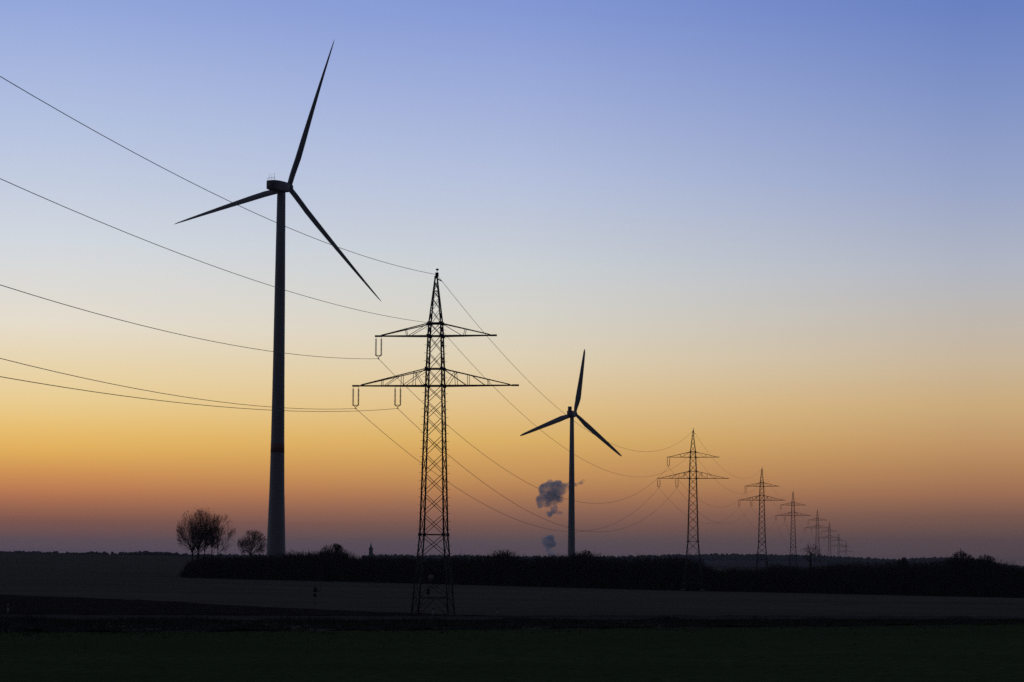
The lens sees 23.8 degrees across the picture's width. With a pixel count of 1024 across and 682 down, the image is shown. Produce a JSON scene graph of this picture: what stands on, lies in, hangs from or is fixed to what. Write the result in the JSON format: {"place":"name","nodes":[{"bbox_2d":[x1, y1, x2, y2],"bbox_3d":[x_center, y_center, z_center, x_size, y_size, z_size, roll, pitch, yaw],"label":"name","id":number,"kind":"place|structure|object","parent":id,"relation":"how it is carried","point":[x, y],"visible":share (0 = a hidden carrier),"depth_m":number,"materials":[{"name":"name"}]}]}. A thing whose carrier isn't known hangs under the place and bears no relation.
{"place":"outdoors","nodes":[
{"label":"outdoors","id":0,"kind":"place"},
{"bbox_2d":[0,595,484,615],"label":"ploughed field","id":1,"kind":"structure","parent":0,"point":[19,604],"depth_m":343.65,"materials":[{"name":"black soil"}]},
{"bbox_2d":[0,624,1023,681],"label":"green field","id":2,"kind":"structure","parent":0,"point":[974,653],"depth_m":191.52,"materials":[{"name":"green plant"}]},
{"bbox_2d":[0,553,1023,631],"bbox_3d":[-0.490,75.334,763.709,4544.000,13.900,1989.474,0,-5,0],"label":"ground","id":3,"kind":"structure","parent":0,"point":[143,577],"depth_m":506.73,"materials":[{"name":"soil"}]},
{"bbox_2d":[176,507,221,561],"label":"bare tree","id":4,"kind":"object","parent":3,"relation":"on","point":[194,531],"visible":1,"depth_m":809.45,"materials":[{"name":"black plant"}]},
{"bbox_2d":[203,514,235,556],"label":"bare tree","id":5,"kind":"object","parent":3,"relation":"on","point":[219,531],"visible":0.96,"depth_m":815.42,"materials":[{"name":"black plant"}]},
{"bbox_2d":[237,530,266,557],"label":"bare tree","id":6,"kind":"object","parent":3,"relation":"on","point":[248,541],"visible":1,"depth_m":803.70,"materials":[{"name":"black plant"}]},
{"bbox_2d":[175,39,381,557],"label":"wind turbine","id":7,"kind":"object","parent":3,"relation":"on","point":[276,518],"visible":0.91,"depth_m":906.98,"materials":[{"name":"grey paint"}]},
{"bbox_2d":[313,587,316,616],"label":"signpost","id":8,"kind":"object","parent":3,"relation":"on","point":[315,590],"visible":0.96,"depth_m":288.28,"materials":[{"name":"metal"}]},
{"bbox_2d":[319,543,348,559],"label":"bushy tree","id":9,"kind":"object","parent":3,"relation":"on","point":[337,548],"visible":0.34,"depth_m":799.84,"materials":[{"name":"black plant"}]},
{"bbox_2d":[352,268,518,614],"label":"lattice pylon","id":10,"kind":"object","parent":3,"relation":"on","point":[430,324],"visible":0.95,"depth_m":318.67,"materials":[{"name":"metal"}]},
{"bbox_2d":[0,358,829,550],"bbox_3d":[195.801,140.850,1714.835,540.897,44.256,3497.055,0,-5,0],"label":"power cable","id":11,"kind":"object","parent":10,"relation":"hanging from","point":[293,408],"visible":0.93,"depth_m":267.70,"materials":[{"name":"metal"}]},
{"bbox_2d":[0,178,832,545],"bbox_3d":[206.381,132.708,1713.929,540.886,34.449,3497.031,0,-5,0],"label":"earth wire","id":12,"kind":"object","parent":10,"relation":"attached to","point":[300,294],"visible":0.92,"depth_m":234.28,"materials":[{"name":"metal"}]},
{"bbox_2d":[1,285,831,547],"bbox_3d":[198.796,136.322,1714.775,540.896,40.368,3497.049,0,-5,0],"label":"power cable","id":13,"kind":"object","parent":10,"relation":"hanging from","point":[304,355],"visible":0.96,"depth_m":256.35,"materials":[{"name":"metal"}]},
{"bbox_2d":[0,376,833,561],"bbox_3d":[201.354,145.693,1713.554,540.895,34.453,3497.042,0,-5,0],"label":"power cable","id":14,"kind":"object","parent":10,"relation":"hanging from","point":[315,411],"visible":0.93,"depth_m":258.61,"materials":[{"name":"metal"}]},
{"bbox_2d":[0,76,841,546],"bbox_3d":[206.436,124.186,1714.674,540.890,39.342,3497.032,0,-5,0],"label":"earth wire","id":15,"kind":"object","parent":10,"relation":"attached to","point":[320,240],"visible":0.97,"depth_m":231.89,"materials":[{"name":"metal"}]},
{"bbox_2d":[179,549,712,590],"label":"hedgerow","id":16,"kind":"object","parent":3,"relation":"on","point":[604,573],"visible":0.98,"depth_m":779.83,"materials":[{"name":"black plant"}]},
{"bbox_2d":[3,614,1004,616],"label":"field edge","id":17,"kind":"object","parent":3,"relation":"on","point":[424,615],"visible":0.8,"depth_m":306.65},
{"bbox_2d":[520,349,621,557],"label":"wind turbine","id":18,"kind":"object","parent":3,"relation":"on","point":[571,414],"visible":0.9,"depth_m":1522.28,"materials":[{"name":"grey paint"}]},
{"bbox_2d":[571,550,594,569],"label":"spiky shrub","id":19,"kind":"object","parent":3,"relation":"on","point":[588,555],"visible":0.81,"depth_m":786.16,"materials":[{"name":"black plant"}]},
{"bbox_2d":[657,428,728,591],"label":"lattice pylon","id":20,"kind":"object","parent":3,"relation":"on","point":[697,533],"visible":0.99,"depth_m":753.24,"materials":[{"name":"metal"}]},
{"bbox_2d":[738,467,781,566],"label":"lattice pylon","id":21,"kind":"object","parent":3,"relation":"on","point":[759,500],"visible":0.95,"depth_m":1142.82,"materials":[{"name":"metal"}]},
{"bbox_2d":[775,493,808,565],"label":"lattice pylon","id":22,"kind":"object","parent":3,"relation":"on","point":[792,527],"visible":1,"depth_m":1510.61,"materials":[{"name":"metal"}]},
{"bbox_2d":[801,543,822,567],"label":"sparse tree","id":23,"kind":"object","parent":3,"relation":"on","point":[811,554],"visible":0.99,"depth_m":837.82,"materials":[{"name":"black plant"}]},
{"bbox_2d":[696,556,1023,597],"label":"hedgerow","id":24,"kind":"object","parent":3,"relation":"on","point":[934,579],"visible":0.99,"depth_m":779.36,"materials":[{"name":"black plant"}]},
{"bbox_2d":[897,557,910,569],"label":"bushy tree","id":25,"kind":"object","parent":3,"relation":"on","point":[904,560],"visible":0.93,"depth_m":786.53,"materials":[{"name":"black plant"}]},
{"bbox_2d":[946,548,977,596],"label":"bushy tree","id":26,"kind":"object","parent":3,"relation":"on","point":[961,556],"visible":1,"depth_m":777.68,"materials":[{"name":"black plant"}]},
{"bbox_2d":[974,553,996,590],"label":"sparse tree","id":27,"kind":"object","parent":3,"relation":"on","point":[987,560],"visible":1,"depth_m":780.44,"materials":[{"name":"black plant"}]},
{"bbox_2d":[0,617,1023,631],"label":"grass verge","id":28,"kind":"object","parent":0,"point":[80,628],"depth_m":269.63,"materials":[{"name":"plant"}]},
{"bbox_2d":[0,614,1023,619],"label":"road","id":29,"kind":"structure","parent":0,"point":[82,617],"depth_m":300.14,"materials":[{"name":"grey asphalt"}]},
{"bbox_2d":[0,0,1023,565],"label":"sky","id":30,"kind":"structure","parent":0,"point":[788,234],"materials":[{"name":"blue"}]},
{"bbox_2d":[439,560,1019,568],"bbox_3d":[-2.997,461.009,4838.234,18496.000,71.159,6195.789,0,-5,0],"label":"land","id":31,"kind":"structure","parent":0,"point":[732,563],"depth_m":4429.07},
{"bbox_2d":[0,550,229,557],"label":"copse","id":32,"kind":"object","parent":31,"relation":"on","point":[145,552],"visible":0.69,"depth_m":2714.49,"materials":[{"name":"black plant"}]},
{"bbox_2d":[362,544,372,561],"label":"church","id":33,"kind":"structure","parent":31,"relation":"on","point":[371,551],"depth_m":3536.55,"materials":[{"name":"stone"}]},
{"bbox_2d":[3,550,1022,567],"bbox_3d":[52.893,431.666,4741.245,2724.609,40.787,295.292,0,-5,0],"label":"hill woodland","id":34,"kind":"object","parent":31,"relation":"on","point":[737,556],"visible":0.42,"depth_m":4633.03,"materials":[{"name":"black plant"}]},
{"bbox_2d":[806,509,827,564],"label":"lattice pylon","id":35,"kind":"object","parent":31,"relation":"on","point":[818,535],"visible":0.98,"depth_m":2035.46,"materials":[{"name":"metal"}]},
{"bbox_2d":[824,522,838,564],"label":"lattice pylon","id":36,"kind":"object","parent":31,"relation":"on","point":[830,541],"visible":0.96,"depth_m":2397.50,"materials":[{"name":"metal"}]},
{"bbox_2d":[829,538,845,565],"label":"lattice pylon","id":37,"kind":"object","parent":31,"relation":"on","point":[837,548],"visible":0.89,"depth_m":2939.12,"materials":[{"name":"metal"}]},
{"bbox_2d":[847,602,1019,603],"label":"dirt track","id":38,"kind":"structure","parent":0,"point":[901,602],"depth_m":486.88,"materials":[{"name":"black soil"}]}
]}

